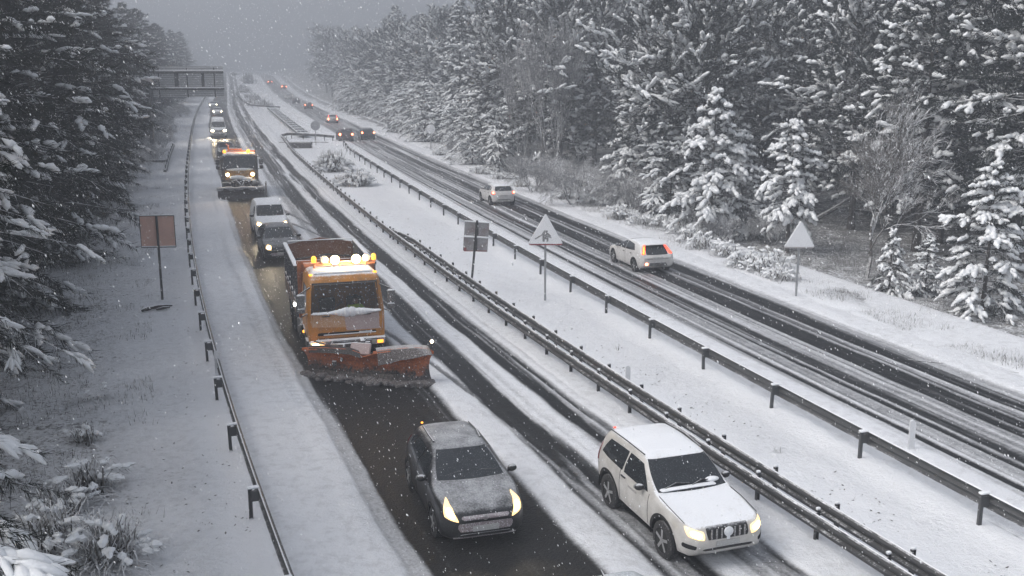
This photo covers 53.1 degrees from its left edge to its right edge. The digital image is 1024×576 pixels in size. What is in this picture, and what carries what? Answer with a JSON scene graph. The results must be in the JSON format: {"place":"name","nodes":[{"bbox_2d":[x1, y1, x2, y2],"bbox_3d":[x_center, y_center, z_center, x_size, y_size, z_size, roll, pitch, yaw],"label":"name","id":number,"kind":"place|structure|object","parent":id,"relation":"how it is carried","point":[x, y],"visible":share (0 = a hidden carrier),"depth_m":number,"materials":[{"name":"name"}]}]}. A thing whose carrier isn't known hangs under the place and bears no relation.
{"place":"outdoors","nodes":[
{"label":"outdoors","id":0,"kind":"place"},
{"bbox_2d":[107,0,614,70],"label":"sky","id":1,"kind":"structure","parent":0,"point":[253,59],"materials":[{"name":"grey"}]},
{"bbox_2d":[0,66,1023,575],"bbox_3d":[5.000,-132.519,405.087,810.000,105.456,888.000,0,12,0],"label":"ground","id":2,"kind":"structure","parent":0,"point":[926,516],"depth_m":29.83,"materials":[{"name":"snow"}]},
{"bbox_2d":[0,4,71,288],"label":"pine tree","id":3,"kind":"object","parent":2,"relation":"on","point":[32,76],"visible":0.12,"depth_m":41.68,"materials":[{"name":"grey plant"}]},
{"bbox_2d":[0,212,75,550],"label":"pine tree","id":4,"kind":"object","parent":2,"relation":"on","point":[8,443],"visible":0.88,"depth_m":15.08,"materials":[{"name":"white plant"}]},
{"bbox_2d":[0,89,92,575],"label":"pine tree","id":5,"kind":"object","parent":2,"relation":"on","point":[25,561],"visible":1,"depth_m":10.19,"materials":[{"name":"white plant"}]},
{"bbox_2d":[0,19,100,369],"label":"pine tree","id":6,"kind":"object","parent":2,"relation":"on","point":[26,257],"visible":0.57,"depth_m":31.61,"materials":[{"name":"grey plant"}]},
{"bbox_2d":[0,497,113,555],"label":"tussock","id":7,"kind":"object","parent":2,"relation":"on","point":[65,522],"visible":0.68,"depth_m":19.78,"materials":[{"name":"white plant"}]},
{"bbox_2d":[0,0,126,318],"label":"pine tree","id":8,"kind":"object","parent":2,"relation":"on","point":[70,156],"visible":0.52,"depth_m":36.47,"materials":[{"name":"grey plant"}]},
{"bbox_2d":[0,38,128,429],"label":"pine tree","id":9,"kind":"object","parent":2,"relation":"on","point":[17,364],"visible":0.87,"depth_m":25.86,"materials":[{"name":"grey plant"}]},
{"bbox_2d":[19,481,123,525],"bbox_3d":[-9.258,4.429,21.086,2.187,0.819,2.005,0,12,0],"label":"tussock","id":10,"kind":"object","parent":2,"relation":"on","point":[74,495],"visible":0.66,"depth_m":21.07,"materials":[{"name":"white plant"}]},
{"bbox_2d":[12,0,144,225],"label":"pine tree","id":11,"kind":"object","parent":2,"relation":"on","point":[123,71],"visible":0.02,"depth_m":59.87,"materials":[{"name":"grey plant"}]},
{"bbox_2d":[0,0,165,248],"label":"pine tree","id":12,"kind":"object","parent":2,"relation":"on","point":[110,53],"visible":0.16,"depth_m":53.11,"materials":[{"name":"grey plant"}]},
{"bbox_2d":[0,151,165,575],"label":"bank grass","id":13,"kind":"structure","parent":2,"relation":"on","point":[77,381],"depth_m":29.66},
{"bbox_2d":[60,421,106,449],"bbox_3d":[-10.539,3.591,25.160,1.495,0.666,1.302,-3,13,-14],"label":"tussock","id":14,"kind":"object","parent":2,"relation":"on","point":[80,437],"visible":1,"depth_m":25.05,"materials":[{"name":"white plant"}]},
{"bbox_2d":[35,454,137,513],"bbox_3d":[-9.213,4.163,22.208,2.078,1.028,2.573,4,13,17],"label":"tussock","id":15,"kind":"object","parent":2,"relation":"on","point":[89,477],"visible":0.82,"depth_m":22.19,"materials":[{"name":"white plant"}]},
{"bbox_2d":[0,0,175,269],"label":"pine tree","id":16,"kind":"object","parent":2,"relation":"on","point":[80,121],"visible":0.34,"depth_m":46.16,"materials":[{"name":"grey plant"}]},
{"bbox_2d":[17,4,160,204],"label":"pine tree","id":17,"kind":"object","parent":2,"relation":"on","point":[123,156],"visible":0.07,"depth_m":66.56,"materials":[{"name":"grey plant"}]},
{"bbox_2d":[40,506,176,575],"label":"tussock","id":18,"kind":"object","parent":2,"relation":"on","point":[107,545],"visible":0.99,"depth_m":19.07,"materials":[{"name":"white plant"}]},
{"bbox_2d":[63,0,156,179],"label":"pine tree","id":19,"kind":"object","parent":2,"relation":"on","point":[127,66],"visible":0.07,"depth_m":82.64,"materials":[{"name":"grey plant"}]},
{"bbox_2d":[65,0,171,188],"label":"pine tree","id":20,"kind":"object","parent":2,"relation":"on","point":[127,42],"visible":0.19,"depth_m":73.94,"materials":[{"name":"grey plant"}]},
{"bbox_2d":[113,2,165,131],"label":"pine tree","id":21,"kind":"object","parent":2,"relation":"on","point":[128,16],"visible":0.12,"depth_m":134.76,"materials":[{"name":"grey plant"}]},
{"bbox_2d":[130,7,170,126],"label":"pine tree","id":22,"kind":"object","parent":2,"relation":"on","point":[135,13],"visible":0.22,"depth_m":149.54,"materials":[{"name":"grey plant"}]},
{"bbox_2d":[139,214,175,299],"bbox_3d":[-13.853,-1.045,40.317,1.330,3.690,0.115,-1,12,-6],"label":"road sign","id":23,"kind":"object","parent":2,"relation":"on","point":[161,227],"visible":0.88,"depth_m":40.10,"materials":[{"name":"metal"}]},
{"bbox_2d":[143,23,177,113],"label":"pine tree","id":24,"kind":"object","parent":2,"relation":"on","point":[157,31],"visible":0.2,"depth_m":193.60,"materials":[{"name":"grey plant"}]},
{"bbox_2d":[145,65,224,144],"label":"gantry sign","id":25,"kind":"object","parent":2,"relation":"on","point":[194,81],"visible":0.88,"depth_m":105.20,"materials":[{"name":"metal"}]},
{"bbox_2d":[184,97,293,575],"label":"guardrail","id":26,"kind":"object","parent":2,"relation":"on","point":[256,494],"visible":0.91,"depth_m":25.48,"materials":[{"name":"metal"}]},
{"bbox_2d":[267,107,309,137],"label":"crossover barrier","id":27,"kind":"object","parent":2,"relation":"on","point":[282,117],"visible":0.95,"depth_m":158.09,"materials":[{"name":"metal"}]},
{"bbox_2d":[306,22,344,92],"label":"pine tree","id":28,"kind":"object","parent":2,"relation":"on","point":[320,28],"visible":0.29,"depth_m":316.88,"materials":[{"name":"grey plant"}]},
{"bbox_2d":[303,26,348,96],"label":"pine tree","id":29,"kind":"object","parent":2,"relation":"on","point":[326,38],"visible":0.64,"depth_m":288.60,"materials":[{"name":"grey plant"}]},
{"bbox_2d":[310,149,355,171],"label":"shrub","id":30,"kind":"object","parent":2,"relation":"on","point":[337,162],"visible":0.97,"depth_m":89.15,"materials":[{"name":"white plant"}]},
{"bbox_2d":[321,25,362,91],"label":"pine tree","id":31,"kind":"object","parent":2,"relation":"on","point":[338,33],"visible":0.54,"depth_m":279.13,"materials":[{"name":"grey plant"}]},
{"bbox_2d":[334,77,368,114],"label":"conifer","id":32,"kind":"object","parent":2,"relation":"on","point":[351,85],"visible":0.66,"depth_m":192.11,"materials":[{"name":"white plant"}]},
{"bbox_2d":[331,167,380,186],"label":"shrub","id":33,"kind":"object","parent":2,"relation":"on","point":[356,179],"visible":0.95,"depth_m":78.56,"materials":[{"name":"white plant"}]},
{"bbox_2d":[339,29,381,101],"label":"pine tree","id":34,"kind":"object","parent":2,"relation":"on","point":[360,36],"visible":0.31,"depth_m":196.66,"materials":[{"name":"grey plant"}]},
{"bbox_2d":[364,77,391,119],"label":"conifer","id":35,"kind":"object","parent":2,"relation":"on","point":[379,84],"visible":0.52,"depth_m":172.64,"materials":[{"name":"white plant"}]},
{"bbox_2d":[352,13,419,108],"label":"pine tree","id":36,"kind":"object","parent":2,"relation":"on","point":[390,21],"visible":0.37,"depth_m":171.81,"materials":[{"name":"grey plant"}]},
{"bbox_2d":[378,85,407,132],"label":"conifer","id":37,"kind":"object","parent":2,"relation":"on","point":[395,92],"visible":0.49,"depth_m":140.12,"materials":[{"name":"white plant"}]},
{"bbox_2d":[373,31,420,113],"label":"pine tree","id":38,"kind":"object","parent":2,"relation":"on","point":[398,45],"visible":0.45,"depth_m":159.22,"materials":[{"name":"grey plant"}]},
{"bbox_2d":[387,47,421,89],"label":"pine tree","id":39,"kind":"object","parent":2,"relation":"on","point":[405,77],"visible":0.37,"depth_m":150.10,"materials":[{"name":"grey plant"}]},
{"bbox_2d":[387,80,435,136],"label":"conifer","id":40,"kind":"object","parent":2,"relation":"on","point":[401,116],"visible":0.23,"depth_m":132.09,"materials":[{"name":"white plant"}]},
{"bbox_2d":[398,91,442,141],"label":"conifer","id":41,"kind":"object","parent":2,"relation":"on","point":[427,101],"visible":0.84,"depth_m":122.12,"materials":[{"name":"white plant"}]},
{"bbox_2d":[400,1,475,83],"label":"pine tree","id":42,"kind":"object","parent":2,"relation":"on","point":[437,27],"visible":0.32,"depth_m":141.37,"materials":[{"name":"grey plant"}]},
{"bbox_2d":[433,107,464,149],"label":"conifer","id":43,"kind":"object","parent":2,"relation":"on","point":[450,114],"visible":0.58,"depth_m":111.11,"materials":[{"name":"white plant"}]},
{"bbox_2d":[433,0,477,143],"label":"conifer","id":44,"kind":"object","parent":2,"relation":"on","point":[449,92],"visible":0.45,"depth_m":115.36,"materials":[{"name":"white plant"}]},
{"bbox_2d":[429,16,499,116],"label":"pine tree","id":45,"kind":"object","parent":2,"relation":"on","point":[437,85],"visible":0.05,"depth_m":123.02,"materials":[{"name":"grey plant"}]},
{"bbox_2d":[443,110,490,164],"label":"conifer","id":46,"kind":"object","parent":2,"relation":"on","point":[462,146],"visible":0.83,"depth_m":94.43,"materials":[{"name":"white plant"}]},
{"bbox_2d":[463,220,488,286],"bbox_3d":[-1.437,-1.058,41.251,1.067,3.390,0.120,0,12,-2],"label":"road sign","id":47,"kind":"object","parent":2,"relation":"on","point":[475,228],"visible":0.92,"depth_m":41.05,"materials":[{"name":"metal"}]},
{"bbox_2d":[456,0,527,160],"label":"pine tree","id":48,"kind":"object","parent":2,"relation":"on","point":[484,87],"visible":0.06,"depth_m":99.75,"materials":[{"name":"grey plant"}]},
{"bbox_2d":[473,105,526,171],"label":"conifer","id":49,"kind":"object","parent":2,"relation":"on","point":[499,133],"visible":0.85,"depth_m":87.56,"materials":[{"name":"white plant"}]},
{"bbox_2d":[446,0,559,164],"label":"pine tree","id":50,"kind":"object","parent":2,"relation":"on","point":[485,73],"visible":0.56,"depth_m":92.74,"materials":[{"name":"white plant"}]},
{"bbox_2d":[494,34,545,173],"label":"bare tree","id":51,"kind":"object","parent":2,"relation":"on","point":[510,91],"visible":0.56,"depth_m":84.92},
{"bbox_2d":[484,4,577,145],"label":"pine tree","id":52,"kind":"object","parent":2,"relation":"on","point":[530,139],"visible":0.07,"depth_m":95.07,"materials":[{"name":"grey plant"}]},
{"bbox_2d":[503,145,564,191],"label":"frosted bush","id":53,"kind":"object","parent":2,"relation":"on","point":[523,171],"visible":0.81,"depth_m":74.42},
{"bbox_2d":[528,214,561,300],"bbox_3d":[1.302,-0.988,40.116,1.342,3.838,0.120,0,12,0],"label":"warning sign","id":54,"kind":"object","parent":2,"relation":"on","point":[545,225],"visible":0.87,"depth_m":39.85,"materials":[{"name":"metal"}]},
{"bbox_2d":[511,1,595,180],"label":"bare tree","id":55,"kind":"object","parent":2,"relation":"on","point":[561,53],"visible":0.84,"depth_m":79.76,"materials":[{"name":"plant"}]},
{"bbox_2d":[503,0,622,166],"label":"pine tree","id":56,"kind":"object","parent":2,"relation":"on","point":[551,6],"visible":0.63,"depth_m":82.55,"materials":[{"name":"white plant"}]},
{"bbox_2d":[532,155,610,205],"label":"frosted bush","id":57,"kind":"object","parent":2,"relation":"on","point":[563,186],"visible":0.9,"depth_m":67.04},
{"bbox_2d":[517,0,664,172],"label":"pine tree","id":58,"kind":"object","parent":2,"relation":"on","point":[602,16],"visible":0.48,"depth_m":83.55,"materials":[{"name":"grey plant"}]},
{"bbox_2d":[280,133,913,575],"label":"guardrail","id":59,"kind":"object","parent":2,"relation":"on","point":[840,537],"visible":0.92,"depth_m":25.26,"materials":[{"name":"metal"}]},
{"bbox_2d":[600,203,638,220],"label":"bush","id":60,"kind":"object","parent":2,"relation":"on","point":[621,212],"visible":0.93,"depth_m":61.13,"materials":[{"name":"white plant"}]},
{"bbox_2d":[588,88,654,212],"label":"conifer","id":61,"kind":"object","parent":2,"relation":"on","point":[622,149],"visible":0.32,"depth_m":65.76,"materials":[{"name":"white plant"}]},
{"bbox_2d":[584,1,664,169],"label":"pine tree","id":62,"kind":"object","parent":2,"relation":"on","point":[612,61],"visible":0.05,"depth_m":84.03,"materials":[{"name":"green plant"}]},
{"bbox_2d":[579,164,681,212],"bbox_3d":[7.763,-6.096,64.506,5.869,4.062,6.009,-10,16,-38],"label":"frosted bush","id":63,"kind":"object","parent":2,"relation":"on","point":[629,187],"visible":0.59,"depth_m":64.46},
{"bbox_2d":[572,0,756,210],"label":"pine tree","id":64,"kind":"object","parent":2,"relation":"on","point":[645,5],"visible":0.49,"depth_m":62.73,"materials":[{"name":"white plant"}]},
{"bbox_2d":[391,227,948,575],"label":"guardrail","id":65,"kind":"object","parent":2,"relation":"on","point":[838,518],"visible":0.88,"depth_m":23.35,"materials":[{"name":"metal"}]},
{"bbox_2d":[636,138,708,221],"bbox_3d":[9.863,-6.102,61.462,5.258,5.766,5.241,0,12,-2],"label":"conifer","id":66,"kind":"object","parent":2,"relation":"on","point":[654,197],"visible":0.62,"depth_m":60.45,"materials":[{"name":"white plant"}]},
{"bbox_2d":[588,15,775,176],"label":"pine tree","id":67,"kind":"object","parent":2,"relation":"on","point":[609,77],"depth_m":80.64,"materials":[{"name":"green plant"}]},
{"bbox_2d":[343,140,1023,527],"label":"guardrail","id":68,"kind":"object","parent":2,"relation":"on","point":[983,498],"visible":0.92,"depth_m":27.06,"materials":[{"name":"metal"}]},
{"bbox_2d":[677,230,726,250],"bbox_3d":[9.672,-2.332,51.458,3.024,1.163,2.575,0,12,0],"label":"bush","id":69,"kind":"object","parent":2,"relation":"on","point":[699,242],"visible":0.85,"depth_m":51.38,"materials":[{"name":"white plant"}]},
{"bbox_2d":[659,85,758,240],"bbox_3d":[11.151,-6.007,54.824,6.414,9.553,4.730,-7,14,-29],"label":"conifer","id":70,"kind":"object","parent":2,"relation":"on","point":[701,185],"visible":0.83,"depth_m":54.13,"materials":[{"name":"white plant"}]},
{"bbox_2d":[621,0,799,209],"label":"pine tree","id":71,"kind":"object","parent":2,"relation":"on","point":[704,9],"visible":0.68,"depth_m":60.43,"materials":[{"name":"white plant"}]},
{"bbox_2d":[698,214,744,242],"bbox_3d":[10.666,-3.045,53.231,2.168,1.787,2.471,-8,14,-31],"label":"frosted bush","id":72,"kind":"object","parent":2,"relation":"on","point":[716,228],"visible":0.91,"depth_m":53.05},
{"bbox_2d":[421,144,1023,369],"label":"verge grass","id":73,"kind":"structure","parent":2,"relation":"on","point":[763,240],"depth_m":45.39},
{"bbox_2d":[705,238,748,259],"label":"tussock","id":74,"kind":"object","parent":2,"relation":"on","point":[721,246],"visible":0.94,"depth_m":49.38,"materials":[{"name":"white plant"}]},
{"bbox_2d":[719,246,762,268],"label":"tussock","id":75,"kind":"object","parent":2,"relation":"on","point":[734,255],"visible":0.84,"depth_m":46.88,"materials":[{"name":"white plant"}]},
{"bbox_2d":[712,129,776,240],"bbox_3d":[12.363,-5.289,55.922,4.618,6.878,3.406,10,16,39],"label":"conifer","id":76,"kind":"object","parent":2,"relation":"on","point":[750,194],"visible":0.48,"depth_m":55.04,"materials":[{"name":"white plant"}]},
{"bbox_2d":[733,254,779,272],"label":"tussock","id":77,"kind":"object","parent":2,"relation":"on","point":[752,265],"visible":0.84,"depth_m":45.76,"materials":[{"name":"white plant"}]},
{"bbox_2d":[743,204,794,244],"bbox_3d":[13.747,-3.325,53.843,3.666,2.341,3.116,-4,13,-16],"label":"frosted bush","id":78,"kind":"object","parent":2,"relation":"on","point":[754,227],"visible":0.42,"depth_m":53.53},
{"bbox_2d":[701,0,837,201],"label":"pine tree","id":79,"kind":"object","parent":2,"relation":"on","point":[778,17],"visible":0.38,"depth_m":65.27,"materials":[{"name":"green plant"}]},
{"bbox_2d":[744,245,795,270],"bbox_3d":[11.641,-1.305,46.399,2.779,1.201,3.253,0,12,0],"label":"bush","id":80,"kind":"object","parent":2,"relation":"on","point":[783,259],"visible":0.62,"depth_m":46.23,"materials":[{"name":"white plant"}]},
{"bbox_2d":[757,263,804,281],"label":"tussock","id":81,"kind":"object","parent":2,"relation":"on","point":[780,271],"visible":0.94,"depth_m":44.15,"materials":[{"name":"white plant"}]},
{"bbox_2d":[755,118,827,253],"bbox_3d":[13.896,-4.876,51.198,3.425,7.215,4.548,5,13,20],"label":"conifer","id":82,"kind":"object","parent":2,"relation":"on","point":[792,198],"visible":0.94,"depth_m":50.40,"materials":[{"name":"white plant"}]},
{"bbox_2d":[784,221,813,295],"bbox_3d":[11.303,-0.850,40.511,1.192,3.628,0.115,0,12,0],"label":"warning sign","id":83,"kind":"object","parent":2,"relation":"on","point":[794,239],"visible":0.9,"depth_m":40.25,"materials":[{"name":"metal"}]},
{"bbox_2d":[754,11,848,206],"bbox_3d":[18.033,-10.549,63.598,6.386,12.837,9.819,1,12,6],"label":"pine tree","id":84,"kind":"object","parent":2,"relation":"on","point":[807,33],"visible":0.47,"depth_m":62.59,"materials":[{"name":"white plant"}]},
{"bbox_2d":[716,0,892,182],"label":"pine tree","id":85,"kind":"object","parent":2,"relation":"on","point":[811,2],"visible":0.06,"depth_m":72.25,"materials":[{"name":"green plant"}]},
{"bbox_2d":[756,0,937,229],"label":"pine tree","id":86,"kind":"object","parent":2,"relation":"on","point":[852,21],"visible":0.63,"depth_m":56.70,"materials":[{"name":"white plant"}]},
{"bbox_2d":[816,0,964,214],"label":"pine tree","id":87,"kind":"object","parent":2,"relation":"on","point":[864,85],"visible":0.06,"depth_m":60.76,"materials":[{"name":"green plant"}]},
{"bbox_2d":[812,0,972,213],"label":"pine tree","id":88,"kind":"object","parent":2,"relation":"on","point":[897,18],"visible":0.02,"depth_m":60.31,"materials":[{"name":"green plant"}]},
{"bbox_2d":[865,227,924,299],"bbox_3d":[15.568,-0.763,42.036,2.662,3.522,1.987,4,13,20],"label":"conifer","id":89,"kind":"object","parent":2,"relation":"on","point":[889,288],"visible":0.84,"depth_m":41.77,"materials":[{"name":"white plant"}]},
{"bbox_2d":[835,72,964,278],"bbox_3d":[16.432,-4.717,44.510,5.565,9.281,6.555,0,12,0],"label":"bare tree","id":90,"kind":"object","parent":2,"relation":"on","point":[877,176],"visible":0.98,"depth_m":43.78,"materials":[{"name":"plant"}]},
{"bbox_2d":[902,234,946,297],"bbox_3d":[16.952,-0.799,41.897,2.079,2.872,1.846,-4,13,-20],"label":"conifer","id":91,"kind":"object","parent":2,"relation":"on","point":[927,261],"visible":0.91,"depth_m":41.73,"materials":[{"name":"white plant"}]},
{"bbox_2d":[834,0,1023,251],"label":"pine tree","id":92,"kind":"object","parent":2,"relation":"on","point":[936,44],"visible":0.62,"depth_m":49.42,"materials":[{"name":"white plant"}]},
{"bbox_2d":[886,0,1007,242],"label":"pine tree","id":93,"kind":"object","parent":2,"relation":"on","point":[940,233],"visible":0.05,"depth_m":51.88,"materials":[{"name":"green plant"}]},
{"bbox_2d":[880,0,1023,251],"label":"pine tree","id":94,"kind":"object","parent":2,"relation":"on","point":[970,50],"visible":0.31,"depth_m":49.26,"materials":[{"name":"green plant"}]},
{"bbox_2d":[901,0,1023,273],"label":"pine tree","id":95,"kind":"object","parent":2,"relation":"on","point":[968,105],"visible":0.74,"depth_m":45.24,"materials":[{"name":"white plant"}]},
{"bbox_2d":[908,0,1023,244],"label":"pine tree","id":96,"kind":"object","parent":2,"relation":"on","point":[1014,49],"visible":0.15,"depth_m":50.02,"materials":[{"name":"green plant"}]},
{"bbox_2d":[930,157,1023,325],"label":"conifer","id":97,"kind":"object","parent":2,"relation":"on","point":[991,233],"visible":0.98,"depth_m":37.85,"materials":[{"name":"white plant"}]},
{"bbox_2d":[0,0,1023,575],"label":"falling snow","id":98,"kind":"structure","parent":0,"point":[500,210],"depth_m":20.84,"materials":[{"name":"snow"}]},
{"bbox_2d":[186,71,883,575],"bbox_3d":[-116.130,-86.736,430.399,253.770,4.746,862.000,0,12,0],"label":"road","id":99,"kind":"structure","parent":0,"point":[556,439],"depth_m":26.66,"materials":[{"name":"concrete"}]},
{"bbox_2d":[215,143,266,199],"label":"snowplough lorry","id":100,"kind":"object","parent":99,"relation":"on","point":[241,157],"visible":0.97,"depth_m":71.21,"materials":[{"name":"metal"}]},
{"bbox_2d":[250,197,289,238],"bbox_3d":[-13.335,-3.851,56.219,2.129,1.823,4.290,-4,13,-17],"label":"panel van","id":101,"kind":"object","parent":99,"relation":"on","point":[262,208],"visible":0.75,"depth_m":55.36,"materials":[{"name":"white paint"}]},
{"bbox_2d":[257,222,300,260],"bbox_3d":[-11.419,-2.327,50.015,2.111,1.483,4.390,-4,13,-18],"label":"car","id":102,"kind":"object","parent":99,"relation":"on","point":[273,239],"visible":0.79,"depth_m":49.12,"materials":[{"name":"grey paint"}]},
{"bbox_2d":[283,237,435,387],"bbox_3d":[-5.352,0.381,33.397,3.692,3.393,10.023,-4,13,-16],"label":"snowplough lorry","id":103,"kind":"object","parent":99,"relation":"on","point":[343,332],"visible":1,"depth_m":31.20,"materials":[{"name":"orange painted steel"},{"name":"glass"},{"name":"snow"}]},
{"bbox_2d":[405,421,522,538],"bbox_3d":[-1.075,3.909,21.440,2.111,1.445,4.042,-4,13,-16],"label":"car","id":104,"kind":"object","parent":99,"relation":"on","point":[481,503],"visible":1,"depth_m":20.50,"materials":[{"name":"grey paint"}]},
{"bbox_2d":[598,422,760,559],"bbox_3d":[3.257,4.017,20.536,2.111,1.619,4.176,-4,13,-19],"label":"off road car","id":105,"kind":"object","parent":99,"relation":"on","point":[660,455],"visible":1,"depth_m":19.85,"materials":[{"name":"white paint"}]},
{"bbox_2d":[244,71,1023,539],"bbox_3d":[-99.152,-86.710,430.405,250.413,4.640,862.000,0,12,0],"label":"road","id":106,"kind":"structure","parent":0,"point":[976,411],"depth_m":35.51,"materials":[{"name":"snow"}]},
{"bbox_2d":[479,183,514,204],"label":"car","id":107,"kind":"object","parent":106,"relation":"on","point":[503,192],"visible":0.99,"depth_m":67.49,"materials":[{"name":"white paint"}]},
{"bbox_2d":[610,237,672,271],"bbox_3d":[5.889,-1.684,47.255,2.023,1.400,3.969,-4,13,-17],"label":"car","id":108,"kind":"object","parent":106,"relation":"on","point":[651,255],"visible":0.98,"depth_m":45.74,"materials":[{"name":"white paint"}]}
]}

